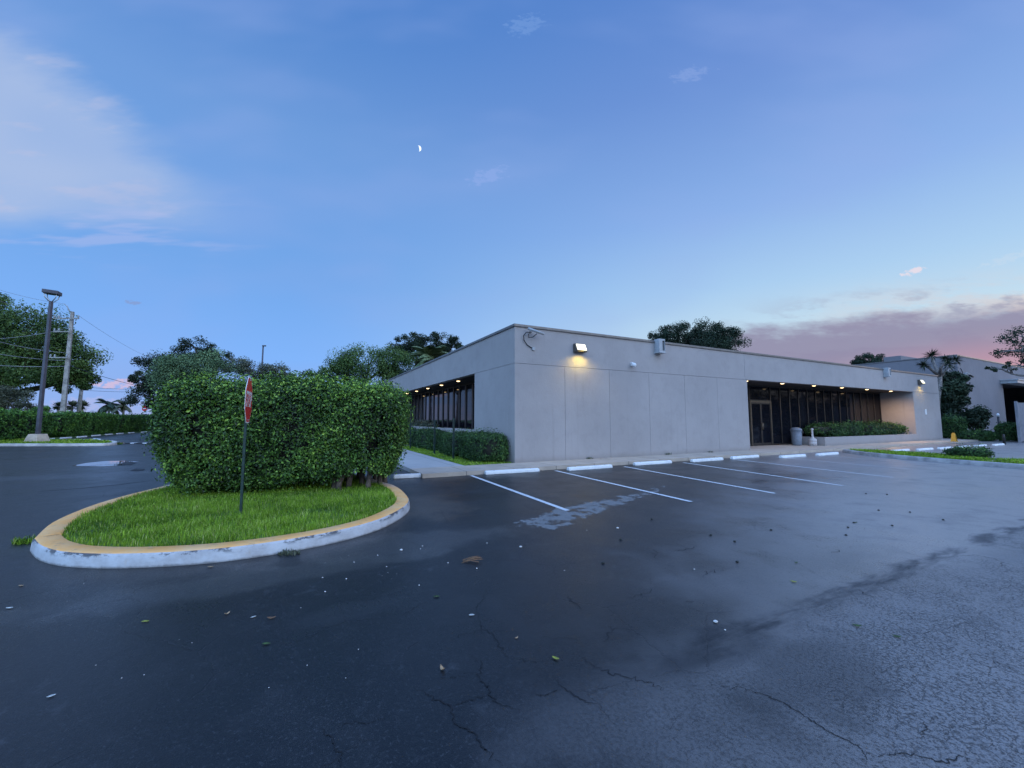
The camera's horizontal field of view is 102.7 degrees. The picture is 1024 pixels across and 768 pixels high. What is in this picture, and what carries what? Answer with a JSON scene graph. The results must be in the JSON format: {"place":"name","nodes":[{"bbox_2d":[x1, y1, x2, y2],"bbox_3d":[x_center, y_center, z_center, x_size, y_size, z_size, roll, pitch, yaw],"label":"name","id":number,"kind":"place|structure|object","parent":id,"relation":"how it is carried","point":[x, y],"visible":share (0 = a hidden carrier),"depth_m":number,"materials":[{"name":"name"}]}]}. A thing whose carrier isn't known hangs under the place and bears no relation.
{"place":"outdoors","nodes":[
{"label":"outdoors","id":0,"kind":"place"},
{"bbox_2d":[49,430,151,438],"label":"lawn","id":1,"kind":"structure","parent":0,"point":[74,436],"depth_m":42.01,"materials":[{"name":"green plant"}]},
{"bbox_2d":[0,384,50,411],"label":"tree","id":2,"kind":"object","parent":1,"relation":"on","point":[17,399],"visible":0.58,"depth_m":40.26,"materials":[{"name":"green plant"}]},
{"bbox_2d":[0,407,56,439],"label":"hedge","id":3,"kind":"object","parent":1,"relation":"on","point":[16,423],"visible":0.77,"depth_m":32.27,"materials":[{"name":"green plant"}]},
{"bbox_2d":[0,292,112,408],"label":"oak tree","id":4,"kind":"object","parent":1,"relation":"on","point":[11,321],"visible":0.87,"depth_m":51.98,"materials":[{"name":"green plant"}]},
{"bbox_2d":[49,303,79,412],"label":"utility pole","id":5,"kind":"object","parent":1,"relation":"on","point":[64,397],"visible":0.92,"depth_m":42.23,"materials":[{"name":"grey concrete"}]},
{"bbox_2d":[0,365,63,366],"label":"power line","id":6,"kind":"object","parent":5,"relation":"attached to","point":[35,366],"visible":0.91,"depth_m":38.99,"materials":[{"name":"metal"}]},
{"bbox_2d":[44,410,119,436],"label":"hedge","id":7,"kind":"object","parent":1,"relation":"on","point":[68,423],"visible":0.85,"depth_m":41.27,"materials":[{"name":"green plant"}]},
{"bbox_2d":[116,413,155,432],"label":"hedge","id":8,"kind":"object","parent":1,"relation":"on","point":[129,422],"visible":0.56,"depth_m":53.39,"materials":[{"name":"green plant"}]},
{"bbox_2d":[61,473,396,546],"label":"grass","id":9,"kind":"structure","parent":0,"point":[203,503],"depth_m":6.44,"materials":[{"name":"green plant"}]},
{"bbox_2d":[30,472,409,568],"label":"kerb","id":10,"kind":"structure","parent":9,"relation":"on","point":[51,544],"depth_m":4.91,"materials":[{"name":"beige concrete"}]},
{"bbox_2d":[239,376,252,513],"bbox_3d":[-4.372,1.019,6.713,0.057,2.270,0.760,2,-6,-26],"label":"stop sign","id":11,"kind":"object","parent":9,"relation":"on","point":[248,400],"visible":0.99,"depth_m":6.67,"materials":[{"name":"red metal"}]},
{"bbox_2d":[139,369,414,496],"bbox_3d":[-5.042,1.101,9.746,5.330,2.765,3.420,1,-5,-17],"label":"hedge","id":12,"kind":"object","parent":9,"relation":"on","point":[299,428],"visible":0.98,"depth_m":8.43,"materials":[{"name":"green plant"}]},
{"bbox_2d":[397,449,463,471],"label":"path","id":13,"kind":"structure","parent":0,"point":[411,459],"depth_m":14.77,"materials":[{"name":"concrete"}]},
{"bbox_2d":[404,443,513,465],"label":"lawn","id":14,"kind":"structure","parent":0,"point":[457,457],"depth_m":16.07,"materials":[{"name":"green plant"}]},
{"bbox_2d":[408,425,447,450],"bbox_3d":[-4.659,2.897,22.498,1.524,1.249,5.433,3,-6,-28],"label":"hedge","id":15,"kind":"object","parent":14,"relation":"on","point":[423,437],"visible":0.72,"depth_m":21.44,"materials":[{"name":"green plant"}]},
{"bbox_2d":[433,420,435,453],"bbox_3d":[-3.472,2.416,18.380,0.070,1.600,0.040,3,-6,-27],"label":"metal post","id":16,"kind":"object","parent":14,"relation":"on","point":[434,434],"visible":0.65,"depth_m":18.39,"materials":[{"name":"black metal"}]},
{"bbox_2d":[435,427,470,455],"bbox_3d":[-2.420,2.520,18.069,1.636,1.230,2.767,3,-6,-28],"label":"hedge","id":17,"kind":"object","parent":14,"relation":"on","point":[445,441],"visible":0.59,"depth_m":17.68,"materials":[{"name":"green plant"}]},
{"bbox_2d":[452,418,454,457],"bbox_3d":[-2.314,2.193,16.232,0.070,1.670,0.040,3,-6,-27],"label":"metal post","id":18,"kind":"object","parent":14,"relation":"on","point":[453,447],"visible":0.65,"depth_m":16.24,"materials":[{"name":"black metal"}]},
{"bbox_2d":[455,427,510,462],"bbox_3d":[-1.143,2.292,15.775,1.578,1.284,3.053,2,-6,-26],"label":"hedge","id":19,"kind":"object","parent":14,"relation":"on","point":[481,445],"visible":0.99,"depth_m":14.94,"materials":[{"name":"green plant"}]},
{"bbox_2d":[462,556,481,562],"bbox_3d":[-0.466,2.051,4.790,0.252,0.059,0.140,0,-5,0],"label":"twig bundle","id":20,"kind":"object","parent":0,"point":[474,558],"visible":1,"depth_m":4.77,"materials":[{"name":"brown plant"}]},
{"bbox_2d":[0,432,1023,767],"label":"parking lot","id":21,"kind":"structure","parent":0,"point":[784,662],"depth_m":3.25,"materials":[{"name":"black asphalt"}]},
{"bbox_2d":[11,534,35,544],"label":"weed","id":22,"kind":"object","parent":21,"relation":"on","point":[18,541],"visible":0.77,"depth_m":5.49,"materials":[{"name":"green plant"}]},
{"bbox_2d":[73,461,136,465],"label":"puddle","id":23,"kind":"object","parent":21,"relation":"on","point":[109,463],"visible":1,"depth_m":15.49,"materials":[{"name":"grey liquid"}]},
{"bbox_2d":[120,335,234,408],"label":"oak tree","id":24,"kind":"object","parent":21,"relation":"on","point":[181,349],"visible":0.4,"depth_m":51.21,"materials":[{"name":"green plant"}]},
{"bbox_2d":[137,347,243,400],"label":"broadleaf tree","id":25,"kind":"object","parent":21,"relation":"on","point":[174,365],"visible":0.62,"depth_m":44.76,"materials":[{"name":"green plant"}]},
{"bbox_2d":[224,356,296,380],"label":"broadleaf tree","id":26,"kind":"object","parent":21,"relation":"on","point":[247,369],"visible":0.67,"depth_m":49.60,"materials":[{"name":"green plant"}]},
{"bbox_2d":[278,548,299,555],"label":"weed","id":27,"kind":"object","parent":21,"relation":"on","point":[288,552],"visible":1,"depth_m":5.04,"materials":[{"name":"green plant"}]},
{"bbox_2d":[299,342,418,384],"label":"broadleaf tree","id":28,"kind":"object","parent":21,"relation":"on","point":[345,363],"visible":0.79,"depth_m":53.35,"materials":[{"name":"green plant"}]},
{"bbox_2d":[393,473,420,478],"bbox_3d":[-2.495,2.633,11.868,1.830,0.123,0.167,2,-5,-22],"label":"wheel stop","id":29,"kind":"object","parent":21,"relation":"on","point":[411,475],"visible":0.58,"depth_m":11.61,"materials":[{"name":"white paint"}]},
{"bbox_2d":[386,331,463,364],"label":"broadleaf tree","id":30,"kind":"object","parent":21,"relation":"on","point":[434,337],"visible":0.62,"depth_m":63.55,"materials":[{"name":"green plant"}]},
{"bbox_2d":[408,345,447,367],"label":"palm tree","id":31,"kind":"object","parent":21,"relation":"on","point":[428,353],"visible":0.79,"depth_m":49.86,"materials":[{"name":"green plant"}]},
{"bbox_2d":[484,468,539,474],"bbox_3d":[0.018,2.710,12.749,1.830,0.123,0.167,2,-5,-24],"label":"wheel stop","id":32,"kind":"object","parent":21,"relation":"on","point":[506,471],"visible":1,"depth_m":12.67,"materials":[{"name":"white paint"}]},
{"bbox_2d":[567,464,612,470],"bbox_3d":[2.623,2.796,13.731,1.830,0.123,0.167,3,-6,-28],"label":"wheel stop","id":33,"kind":"object","parent":21,"relation":"on","point":[577,468],"visible":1,"depth_m":13.62,"materials":[{"name":"white paint"}]},
{"bbox_2d":[633,460,671,465],"bbox_3d":[5.241,2.928,15.237,1.830,0.123,0.167,2,-6,-26],"label":"wheel stop","id":34,"kind":"object","parent":21,"relation":"on","point":[652,462],"visible":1,"depth_m":15.15,"materials":[{"name":"white paint"}]},
{"bbox_2d":[380,323,942,462],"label":"office building","id":35,"kind":"structure","parent":21,"relation":"on","point":[552,396],"depth_m":18.88,"materials":[{"name":"grey paint"}]},
{"bbox_2d":[411,395,414,420],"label":"window","id":36,"kind":"structure","parent":35,"relation":"in","point":[413,396],"depth_m":34.53,"materials":[{"name":"black glass"}]},
{"bbox_2d":[414,394,417,421],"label":"window","id":37,"kind":"structure","parent":35,"relation":"in","point":[416,395],"depth_m":33.61,"materials":[{"name":"black glass"}]},
{"bbox_2d":[418,393,421,421],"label":"window","id":38,"kind":"structure","parent":35,"relation":"in","point":[419,395],"depth_m":32.66,"materials":[{"name":"black glass"}]},
{"bbox_2d":[421,393,424,421],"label":"window","id":39,"kind":"structure","parent":35,"relation":"in","point":[423,394],"depth_m":31.80,"materials":[{"name":"black glass"}]},
{"bbox_2d":[407,419,439,426],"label":"planter hedge","id":40,"kind":"object","parent":35,"relation":"on","point":[423,423],"visible":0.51,"depth_m":26.89,"materials":[{"name":"green plant"}]},
{"bbox_2d":[425,392,428,421],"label":"window","id":41,"kind":"structure","parent":35,"relation":"in","point":[426,393],"depth_m":30.85,"materials":[{"name":"black glass"}]},
{"bbox_2d":[429,391,433,422],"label":"window","id":42,"kind":"structure","parent":35,"relation":"in","point":[431,393],"depth_m":29.91,"materials":[{"name":"black glass"}]},
{"bbox_2d":[433,390,437,423],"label":"window","id":43,"kind":"structure","parent":35,"relation":"in","point":[435,398],"depth_m":28.90,"materials":[{"name":"black glass"}]},
{"bbox_2d":[437,389,442,426],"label":"window","id":44,"kind":"structure","parent":35,"relation":"in","point":[440,392],"depth_m":27.95,"materials":[{"name":"black glass"}]},
{"bbox_2d":[442,388,447,427],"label":"window","id":45,"kind":"structure","parent":35,"relation":"in","point":[445,390],"depth_m":27.02,"materials":[{"name":"black glass"}]},
{"bbox_2d":[447,387,452,427],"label":"window","id":46,"kind":"structure","parent":35,"relation":"in","point":[450,389],"depth_m":26.10,"materials":[{"name":"black glass"}]},
{"bbox_2d":[453,385,458,427],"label":"window","id":47,"kind":"structure","parent":35,"relation":"in","point":[455,388],"depth_m":25.13,"materials":[{"name":"black glass"}]},
{"bbox_2d":[459,384,465,428],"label":"window","id":48,"kind":"structure","parent":35,"relation":"in","point":[462,388],"depth_m":24.21,"materials":[{"name":"black glass"}]},
{"bbox_2d":[465,382,472,428],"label":"window","id":49,"kind":"structure","parent":35,"relation":"in","point":[468,402],"depth_m":23.28,"materials":[{"name":"black glass"}]},
{"bbox_2d":[472,382,474,428],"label":"window","id":50,"kind":"structure","parent":35,"relation":"in","point":[473,388],"depth_m":22.64,"materials":[{"name":"black glass"}]},
{"bbox_2d":[523,327,544,349],"bbox_3d":[0.790,-1.674,15.204,0.790,0.807,0.331,1,-5,-14],"label":"security camera","id":51,"kind":"object","parent":35,"relation":"attached to","point":[536,332],"visible":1,"depth_m":15.12,"materials":[{"name":"white metal"}]},
{"bbox_2d":[573,343,586,352],"bbox_3d":[2.702,-1.425,16.182,0.500,0.340,0.281,3,-6,-27],"label":"wall lamp","id":52,"kind":"object","parent":35,"relation":"attached to","point":[579,348],"visible":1,"depth_m":16.11,"materials":[{"name":"brown metal"}]},
{"bbox_2d":[654,338,665,353],"bbox_3d":[6.569,-1.673,18.192,0.390,0.635,0.340,3,-6,-27],"label":"wall box","id":53,"kind":"object","parent":35,"relation":"attached to","point":[659,345],"visible":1,"depth_m":18.10,"materials":[{"name":"white metal"}]},
{"bbox_2d":[747,384,751,445],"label":"window","id":54,"kind":"structure","parent":35,"relation":"in","point":[747,384],"depth_m":24.17,"materials":[{"name":"black glass"}]},
{"bbox_2d":[751,402,762,445],"bbox_3d":[14.587,2.375,24.387,0.960,2.560,0.150,3,-6,-27],"label":"door","id":55,"kind":"structure","parent":35,"relation":"in","point":[757,425],"depth_m":24.45,"materials":[{"name":"black glass"}]},
{"bbox_2d":[749,385,770,400],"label":"window","id":56,"kind":"structure","parent":35,"relation":"in","point":[756,392],"depth_m":24.81,"materials":[{"name":"black glass"}]},
{"bbox_2d":[761,403,771,444],"bbox_3d":[15.447,2.414,24.834,0.960,2.560,0.150,3,-6,-27],"label":"door","id":57,"kind":"structure","parent":35,"relation":"in","point":[765,407],"depth_m":24.89,"materials":[{"name":"black glass"}]},
{"bbox_2d":[770,386,782,444],"bbox_3d":[16.364,1.933,25.417,1.024,3.600,0.080,3,-6,-27],"label":"window","id":58,"kind":"structure","parent":35,"relation":"in","point":[774,390],"depth_m":25.45,"materials":[{"name":"black glass"}]},
{"bbox_2d":[780,387,791,443],"bbox_3d":[17.272,1.974,25.888,1.024,3.600,0.080,3,-6,-27],"label":"window","id":59,"kind":"structure","parent":35,"relation":"in","point":[784,391],"depth_m":25.92,"materials":[{"name":"black glass"}]},
{"bbox_2d":[789,387,799,427],"bbox_3d":[18.180,1.836,26.374,1.024,3.240,0.080,3,-6,-27],"label":"window","id":60,"kind":"structure","parent":35,"relation":"in","point":[793,392],"depth_m":26.43,"materials":[{"name":"black glass"}]},
{"bbox_2d":[798,388,809,436],"bbox_3d":[19.088,1.877,26.845,1.024,3.240,0.080,3,-6,-27],"label":"window","id":61,"kind":"structure","parent":35,"relation":"in","point":[802,392],"depth_m":26.88,"materials":[{"name":"black glass"}]},
{"bbox_2d":[807,388,816,436],"bbox_3d":[19.995,1.918,27.316,1.024,3.240,0.080,3,-6,-27],"label":"window","id":62,"kind":"structure","parent":35,"relation":"in","point":[811,397],"depth_m":27.39,"materials":[{"name":"black glass"}]},
{"bbox_2d":[815,389,824,436],"bbox_3d":[20.903,1.960,27.787,1.024,3.240,0.080,3,-6,-27],"label":"window","id":63,"kind":"structure","parent":35,"relation":"in","point":[819,393],"depth_m":27.85,"materials":[{"name":"black glass"}]},
{"bbox_2d":[823,389,832,422],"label":"window","id":64,"kind":"structure","parent":35,"relation":"in","point":[827,393],"depth_m":28.32,"materials":[{"name":"black glass"}]},
{"bbox_2d":[831,390,840,435],"bbox_3d":[22.719,2.042,28.729,1.024,3.240,0.080,3,-6,-27],"label":"window","id":65,"kind":"structure","parent":35,"relation":"in","point":[835,393],"depth_m":28.81,"materials":[{"name":"black glass"}]},
{"bbox_2d":[839,390,847,422],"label":"window","id":66,"kind":"structure","parent":35,"relation":"in","point":[842,394],"depth_m":29.27,"materials":[{"name":"black glass"}]},
{"bbox_2d":[846,391,855,435],"bbox_3d":[24.535,2.124,29.670,1.024,3.240,0.080,3,-6,-27],"label":"window","id":67,"kind":"structure","parent":35,"relation":"in","point":[850,396],"depth_m":29.76,"materials":[{"name":"black glass"}]},
{"bbox_2d":[802,420,908,436],"bbox_3d":[23.833,2.975,28.044,12.475,1.121,2.146,3,-6,-27],"label":"planter hedge","id":68,"kind":"object","parent":35,"relation":"on","point":[831,429],"visible":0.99,"depth_m":26.46,"materials":[{"name":"green plant"}]},
{"bbox_2d":[853,391,862,434],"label":"window","id":69,"kind":"structure","parent":35,"relation":"in","point":[857,397],"depth_m":30.22,"materials":[{"name":"brown glass"}]},
{"bbox_2d":[860,392,868,434],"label":"window","id":70,"kind":"structure","parent":35,"relation":"in","point":[864,401],"depth_m":30.69,"materials":[{"name":"brown glass"}]},
{"bbox_2d":[867,392,875,421],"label":"window","id":71,"kind":"structure","parent":35,"relation":"in","point":[870,395],"depth_m":31.17,"materials":[{"name":"black glass"}]},
{"bbox_2d":[873,392,881,423],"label":"window","id":72,"kind":"structure","parent":35,"relation":"in","point":[877,404],"depth_m":31.64,"materials":[{"name":"black glass"}]},
{"bbox_2d":[883,367,891,376],"bbox_3d":[25.817,-0.800,28.174,0.390,0.635,0.340,3,-6,-27],"label":"wall box","id":73,"kind":"object","parent":35,"relation":"attached to","point":[887,372],"visible":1,"depth_m":28.08,"materials":[{"name":"grey metal"}]},
{"bbox_2d":[647,316,751,350],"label":"oak tree","id":74,"kind":"object","parent":21,"relation":"on","point":[717,335],"visible":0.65,"depth_m":61.06,"materials":[{"name":"green plant"}]},
{"bbox_2d":[690,457,722,461],"bbox_3d":[7.813,3.030,16.404,1.830,0.123,0.167,3,-6,-28],"label":"wheel stop","id":75,"kind":"object","parent":21,"relation":"on","point":[707,459],"visible":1,"depth_m":16.32,"materials":[{"name":"white paint"}]},
{"bbox_2d":[730,455,758,458],"bbox_3d":[10.033,3.138,17.643,1.830,0.123,0.167,3,-6,-28],"label":"wheel stop","id":76,"kind":"object","parent":21,"relation":"on","point":[744,457],"visible":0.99,"depth_m":17.52,"materials":[{"name":"white paint"}]},
{"bbox_2d":[779,454,805,457],"bbox_3d":[12.379,3.175,18.059,1.830,0.123,0.167,3,-6,-27],"label":"wheel stop","id":77,"kind":"object","parent":21,"relation":"on","point":[792,456],"visible":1,"depth_m":17.93,"materials":[{"name":"white paint"}]},
{"bbox_2d":[815,452,838,455],"bbox_3d":[14.803,3.277,19.230,1.830,0.123,0.167,3,-6,-28],"label":"wheel stop","id":78,"kind":"object","parent":21,"relation":"on","point":[827,453],"visible":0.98,"depth_m":19.08,"materials":[{"name":"white paint"}]},
{"bbox_2d":[849,352,884,364],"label":"broadleaf tree","id":79,"kind":"object","parent":21,"relation":"on","point":[865,357],"visible":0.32,"depth_m":79.88,"materials":[{"name":"green plant"}]},
{"bbox_2d":[842,449,1023,468],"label":"kerb","id":80,"kind":"structure","parent":21,"relation":"on","point":[976,463],"depth_m":15.88,"materials":[{"name":"grey concrete"}]},
{"bbox_2d":[855,354,1023,431],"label":"neighbouring building","id":81,"kind":"structure","parent":21,"relation":"on","point":[1000,392],"depth_m":42.80,"materials":[{"name":"paint"}]},
{"bbox_2d":[915,349,965,400],"bbox_3d":[38.176,0.760,36.172,6.748,8.096,2.630,3,-6,-33],"label":"dragon tree","id":82,"kind":"object","parent":21,"relation":"on","point":[940,373],"visible":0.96,"depth_m":35.90,"materials":[{"name":"green plant"}]},
{"bbox_2d":[941,413,968,438],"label":"hedge","id":83,"kind":"object","parent":21,"relation":"on","point":[955,424],"visible":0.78,"depth_m":33.41,"materials":[{"name":"green plant"}]},
{"bbox_2d":[940,370,973,417],"bbox_3d":[38.639,1.879,36.486,3.810,6.326,3.271,0,-5,0],"label":"tall shrub","id":84,"kind":"object","parent":21,"relation":"on","point":[956,389],"visible":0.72,"depth_m":35.80,"materials":[{"name":"green plant"}]},
{"bbox_2d":[957,404,993,429],"bbox_3d":[39.636,3.355,35.350,2.730,3.196,2.805,-4,-6,36],"label":"tall shrub","id":85,"kind":"object","parent":21,"relation":"on","point":[983,415],"visible":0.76,"depth_m":34.63,"materials":[{"name":"green plant"}]},
{"bbox_2d":[959,428,998,440],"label":"hedge","id":86,"kind":"object","parent":21,"relation":"on","point":[982,435],"visible":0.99,"depth_m":31.77,"materials":[{"name":"green plant"}]},
{"bbox_2d":[984,325,1023,376],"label":"broadleaf tree","id":87,"kind":"object","parent":21,"relation":"on","point":[1007,366],"visible":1,"depth_m":27.48,"materials":[{"name":"green plant"}]},
{"bbox_2d":[993,421,1017,440],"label":"hedge","id":88,"kind":"object","parent":21,"relation":"on","point":[1008,430],"visible":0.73,"depth_m":31.42,"materials":[{"name":"green plant"}]},
{"bbox_2d":[1014,401,1023,442],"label":"metal gate","id":89,"kind":"structure","parent":21,"relation":"on","point":[1019,411],"depth_m":29.55,"materials":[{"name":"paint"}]},
{"bbox_2d":[0,0,1023,414],"label":"sky","id":90,"kind":"structure","parent":0,"point":[836,181],"materials":[{"name":"blue"}]},
{"bbox_2d":[410,438,978,477],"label":"sidewalk","id":91,"kind":"structure","parent":0,"point":[449,471],"depth_m":16.44,"materials":[{"name":"concrete"}]},
{"bbox_2d":[790,427,802,445],"bbox_3d":[17.138,3.151,24.671,0.630,1.082,0.614,0,-5,0],"label":"trash bin","id":92,"kind":"object","parent":91,"relation":"on","point":[796,436],"visible":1,"depth_m":24.45,"materials":[{"name":"grey plastic"}]},
{"bbox_2d":[808,428,816,445],"bbox_3d":[17.797,3.146,24.260,0.400,1.020,0.400,0,-5,0],"label":"ash urn","id":93,"kind":"object","parent":91,"relation":"on","point":[812,441],"visible":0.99,"depth_m":24.14,"materials":[{"name":"beige plastic"}]},
{"bbox_2d":[950,433,957,441],"bbox_3d":[30.761,3.714,28.519,0.380,0.630,0.272,3,-6,-27],"label":"floor sign","id":94,"kind":"object","parent":91,"relation":"on","point":[953,437],"visible":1,"depth_m":28.48,"materials":[{"name":"yellow plastic"}]},
{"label":"lawn","id":95,"kind":"structure","parent":0,"visible":0},
{"bbox_2d":[849,448,1023,463],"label":"grass","id":96,"kind":"structure","parent":95,"relation":"on","point":[943,455],"depth_m":16.51,"materials":[{"name":"green plant"}]},
{"bbox_2d":[939,442,997,457],"bbox_3d":[18.438,2.660,16.570,1.198,0.628,1.555,0,-5,0],"label":"shrub","id":97,"kind":"object","parent":95,"relation":"on","point":[979,451],"visible":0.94,"depth_m":16.31,"materials":[{"name":"green plant"}]},
{"label":"ground","id":98,"kind":"structure","parent":0,"visible":0},
{"bbox_2d":[51,402,60,412],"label":"palm tree","id":99,"kind":"object","parent":98,"relation":"on","point":[57,406],"visible":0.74,"depth_m":94.55,"materials":[{"name":"green plant"}]},
{"bbox_2d":[67,400,77,411],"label":"palm tree","id":100,"kind":"object","parent":98,"relation":"on","point":[72,406],"visible":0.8,"depth_m":94.63,"materials":[{"name":"green plant"}]},
{"bbox_2d":[76,389,82,411],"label":"utility pole","id":101,"kind":"object","parent":98,"relation":"on","point":[79,404],"visible":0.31,"depth_m":61.88,"materials":[{"name":"grey concrete"}]},
{"bbox_2d":[74,400,90,411],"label":"palm tree","id":102,"kind":"object","parent":98,"relation":"on","point":[84,403],"visible":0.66,"depth_m":94.80,"materials":[{"name":"green plant"}]},
{"bbox_2d":[95,398,122,414],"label":"palm tree","id":103,"kind":"object","parent":98,"relation":"on","point":[109,407],"visible":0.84,"depth_m":83.92,"materials":[{"name":"green plant"}]},
{"bbox_2d":[109,399,132,413],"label":"palm tree","id":104,"kind":"object","parent":98,"relation":"on","point":[124,408],"visible":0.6,"depth_m":84.48,"materials":[{"name":"green plant"}]},
{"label":"lawn","id":105,"kind":"structure","parent":0,"visible":0},
{"bbox_2d":[23,289,61,441],"bbox_3d":[-33.032,-1.347,28.961,1.018,10.793,0.942,0,-5,0],"label":"lamp post","id":106,"kind":"object","parent":105,"relation":"on","point":[38,436],"visible":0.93,"depth_m":28.86,"materials":[{"name":"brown metal"}]},
{"bbox_2d":[0,438,113,443],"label":"grass","id":107,"kind":"structure","parent":105,"relation":"on","point":[58,440],"depth_m":28.12,"materials":[{"name":"green plant"}]},
{"bbox_2d":[0,439,124,445],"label":"kerb","id":108,"kind":"structure","parent":105,"relation":"on","point":[61,444],"depth_m":26.02,"materials":[{"name":"concrete"}]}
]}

